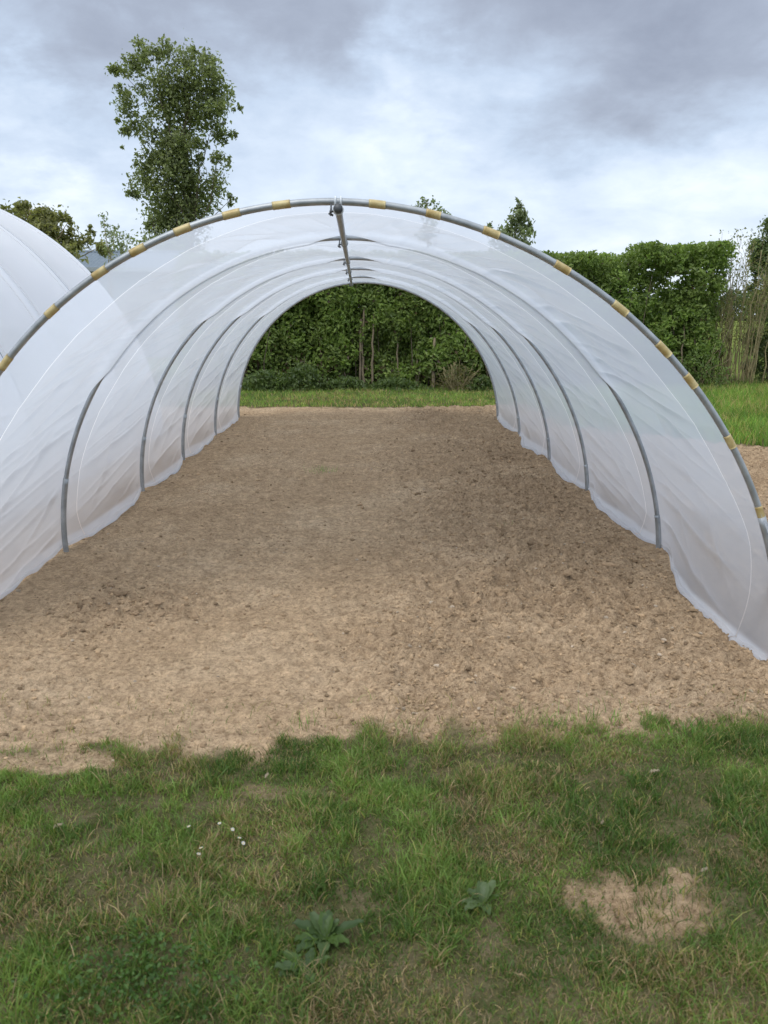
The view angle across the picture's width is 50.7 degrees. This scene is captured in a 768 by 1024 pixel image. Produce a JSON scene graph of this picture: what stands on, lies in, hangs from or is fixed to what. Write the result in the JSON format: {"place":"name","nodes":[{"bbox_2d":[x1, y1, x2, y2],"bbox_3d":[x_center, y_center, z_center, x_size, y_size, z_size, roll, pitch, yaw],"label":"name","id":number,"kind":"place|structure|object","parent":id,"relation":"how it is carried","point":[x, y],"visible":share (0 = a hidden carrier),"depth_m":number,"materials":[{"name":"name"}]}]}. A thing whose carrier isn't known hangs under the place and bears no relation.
{"place":"outdoors","nodes":[
{"label":"outdoors","id":0,"kind":"place"},
{"bbox_2d":[77,250,127,272],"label":"garden shed","id":1,"kind":"structure","parent":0,"point":[96,260],"depth_m":30.42,"materials":[{"name":"grey"}]},
{"bbox_2d":[0,316,767,1023],"bbox_3d":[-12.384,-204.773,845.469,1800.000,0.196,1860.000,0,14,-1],"label":"ground","id":2,"kind":"structure","parent":0,"point":[324,532],"depth_m":3.83,"materials":[{"name":"brown soil"}]},
{"bbox_2d":[0,209,90,361],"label":"polytunnel","id":3,"kind":"structure","parent":2,"relation":"on","point":[41,272],"depth_m":8.70,"materials":[{"name":"plastic"}]},
{"bbox_2d":[0,197,111,263],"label":"willow tree","id":4,"kind":"object","parent":2,"relation":"on","point":[46,220],"visible":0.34,"depth_m":24.39,"materials":[{"name":"green plant"}]},
{"bbox_2d":[97,211,134,264],"bbox_3d":[-7.186,-5.976,22.177,0.984,4.266,0.723,0,14,-1],"label":"sapling tree","id":5,"kind":"object","parent":2,"relation":"on","point":[121,245],"visible":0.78,"depth_m":21.80,"materials":[{"name":"green plant"}]},
{"bbox_2d":[0,894,300,1023],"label":"chickweed","id":6,"kind":"object","parent":2,"relation":"on","point":[153,965],"visible":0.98,"depth_m":1.97,"materials":[{"name":"green plant"}]},
{"bbox_2d":[104,28,243,249],"bbox_3d":[-9.489,-14.492,37.580,6.265,13.514,5.201,0,14,-1],"label":"poplar tree","id":7,"kind":"object","parent":2,"relation":"on","point":[170,157],"visible":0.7,"depth_m":36.52,"materials":[{"name":"green plant"}]},
{"bbox_2d":[241,369,307,392],"bbox_3d":[-2.545,-2.817,17.380,1.862,0.489,1.470,0,14,-1],"label":"ivy clump","id":8,"kind":"object","parent":2,"relation":"on","point":[255,379],"visible":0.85,"depth_m":17.10,"materials":[{"name":"green plant"}]},
{"bbox_2d":[274,948,329,983],"bbox_3d":[-0.202,1.120,2.006,0.124,0.038,0.102,3,14,13],"label":"dock plant","id":9,"kind":"object","parent":2,"relation":"on","point":[287,964],"visible":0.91,"depth_m":2.01,"materials":[{"name":"green plant"}]},
{"bbox_2d":[273,362,336,391],"bbox_3d":[-1.807,-2.892,17.328,1.640,0.642,1.240,0,14,-1],"label":"ivy clump","id":10,"kind":"object","parent":2,"relation":"on","point":[297,375],"visible":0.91,"depth_m":17.20,"materials":[{"name":"green plant"}]},
{"bbox_2d":[292,910,363,955],"bbox_3d":[-0.147,1.094,2.095,0.188,0.055,0.138,0,14,-1],"label":"dock plant","id":11,"kind":"object","parent":2,"relation":"on","point":[322,925],"visible":1,"depth_m":2.12,"materials":[{"name":"green plant"}]},
{"bbox_2d":[315,375,375,390],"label":"ivy clump","id":12,"kind":"object","parent":2,"relation":"on","point":[343,382],"visible":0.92,"depth_m":17.25,"materials":[{"name":"green plant"}]},
{"bbox_2d":[0,196,767,660],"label":"polytunnel","id":13,"kind":"structure","parent":2,"relation":"on","point":[120,382],"depth_m":5.13,"materials":[{"name":"plastic"}]},
{"bbox_2d":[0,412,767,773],"bbox_3d":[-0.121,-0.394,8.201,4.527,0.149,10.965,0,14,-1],"label":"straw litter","id":14,"kind":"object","parent":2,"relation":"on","point":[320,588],"visible":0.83,"depth_m":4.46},
{"bbox_2d":[0,407,767,773],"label":"soil clods","id":15,"kind":"object","parent":2,"relation":"on","point":[404,705],"visible":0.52,"depth_m":4.24,"materials":[{"name":"brown soil"}]},
{"bbox_2d":[0,712,767,1023],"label":"dry thatch","id":16,"kind":"object","parent":2,"relation":"on","point":[384,890],"visible":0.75,"depth_m":2.32,"materials":[{"name":"plant"}]},
{"bbox_2d":[359,376,436,390],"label":"ivy clump","id":17,"kind":"object","parent":2,"relation":"on","point":[389,383],"visible":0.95,"depth_m":17.28,"materials":[{"name":"green plant"}]},
{"bbox_2d":[411,195,450,214],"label":"birch tree","id":18,"kind":"object","parent":2,"relation":"on","point":[433,201],"visible":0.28,"depth_m":44.41,"materials":[{"name":"green plant"}]},
{"bbox_2d":[243,250,640,387],"bbox_3d":[0.392,-4.296,18.191,10.710,3.042,2.297,0,14,-1],"label":"hedge","id":19,"kind":"object","parent":2,"relation":"on","point":[382,331],"visible":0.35,"depth_m":17.69,"materials":[{"name":"green plant"}]},
{"bbox_2d":[417,361,492,392],"bbox_3d":[1.526,-2.872,17.254,1.703,0.685,1.312,0,14,-1],"label":"dead bush","id":20,"kind":"object","parent":2,"relation":"on","point":[452,383],"visible":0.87,"depth_m":17.22,"materials":[{"name":"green plant"}]},
{"bbox_2d":[461,374,492,391],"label":"ivy clump","id":21,"kind":"object","parent":2,"relation":"on","point":[486,383],"visible":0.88,"depth_m":17.16,"materials":[{"name":"green plant"}]},
{"bbox_2d":[461,880,498,914],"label":"dock plant","id":22,"kind":"object","parent":2,"relation":"on","point":[484,888],"visible":0.98,"depth_m":2.24,"materials":[{"name":"green plant"}]},
{"bbox_2d":[240,379,767,446],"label":"grass","id":23,"kind":"structure","parent":2,"relation":"on","point":[755,394],"depth_m":15.04,"materials":[{"name":"green plant"}]},
{"bbox_2d":[288,464,728,737],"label":"stray tufts","id":24,"kind":"object","parent":2,"relation":"on","point":[565,722],"visible":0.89,"depth_m":3.20,"materials":[{"name":"green plant"}]},
{"bbox_2d":[487,197,535,246],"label":"birch tree","id":25,"kind":"object","parent":2,"relation":"on","point":[519,219],"visible":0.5,"depth_m":42.36,"materials":[{"name":"green plant"}]},
{"bbox_2d":[305,288,767,320],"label":"wood","id":26,"kind":"object","parent":2,"relation":"on","point":[738,306],"visible":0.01,"depth_m":220.19,"materials":[{"name":"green plant"}]},
{"bbox_2d":[621,240,738,383],"bbox_3d":[6.113,-4.366,18.124,2.920,3.226,1.418,0,14,-1],"label":"hedge","id":27,"kind":"object","parent":2,"relation":"on","point":[685,308],"visible":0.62,"depth_m":17.67,"materials":[{"name":"green plant"}]},
{"bbox_2d":[677,343,745,388],"bbox_3d":[6.805,-3.211,17.892,2.369,1.065,1.840,0,14,-1],"label":"bush","id":28,"kind":"object","parent":2,"relation":"on","point":[704,377],"visible":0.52,"depth_m":17.69,"materials":[{"name":"green plant"}]},
{"bbox_2d":[704,227,767,385],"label":"coppiced shrub","id":29,"kind":"object","parent":2,"relation":"on","point":[724,311],"visible":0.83,"depth_m":18.11,"materials":[{"name":"green plant"}]},
{"bbox_2d":[738,215,767,382],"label":"hedgerow tree","id":30,"kind":"object","parent":2,"relation":"on","point":[761,351],"visible":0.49,"depth_m":18.88,"materials":[{"name":"green plant"}]},
{"bbox_2d":[0,677,767,1023],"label":"grass","id":31,"kind":"structure","parent":0,"point":[352,771],"depth_m":2.37,"materials":[{"name":"green plant"}]},
{"bbox_2d":[0,0,767,315],"label":"sky","id":32,"kind":"structure","parent":0,"point":[615,124],"materials":[{"name":"grey"}]}
]}

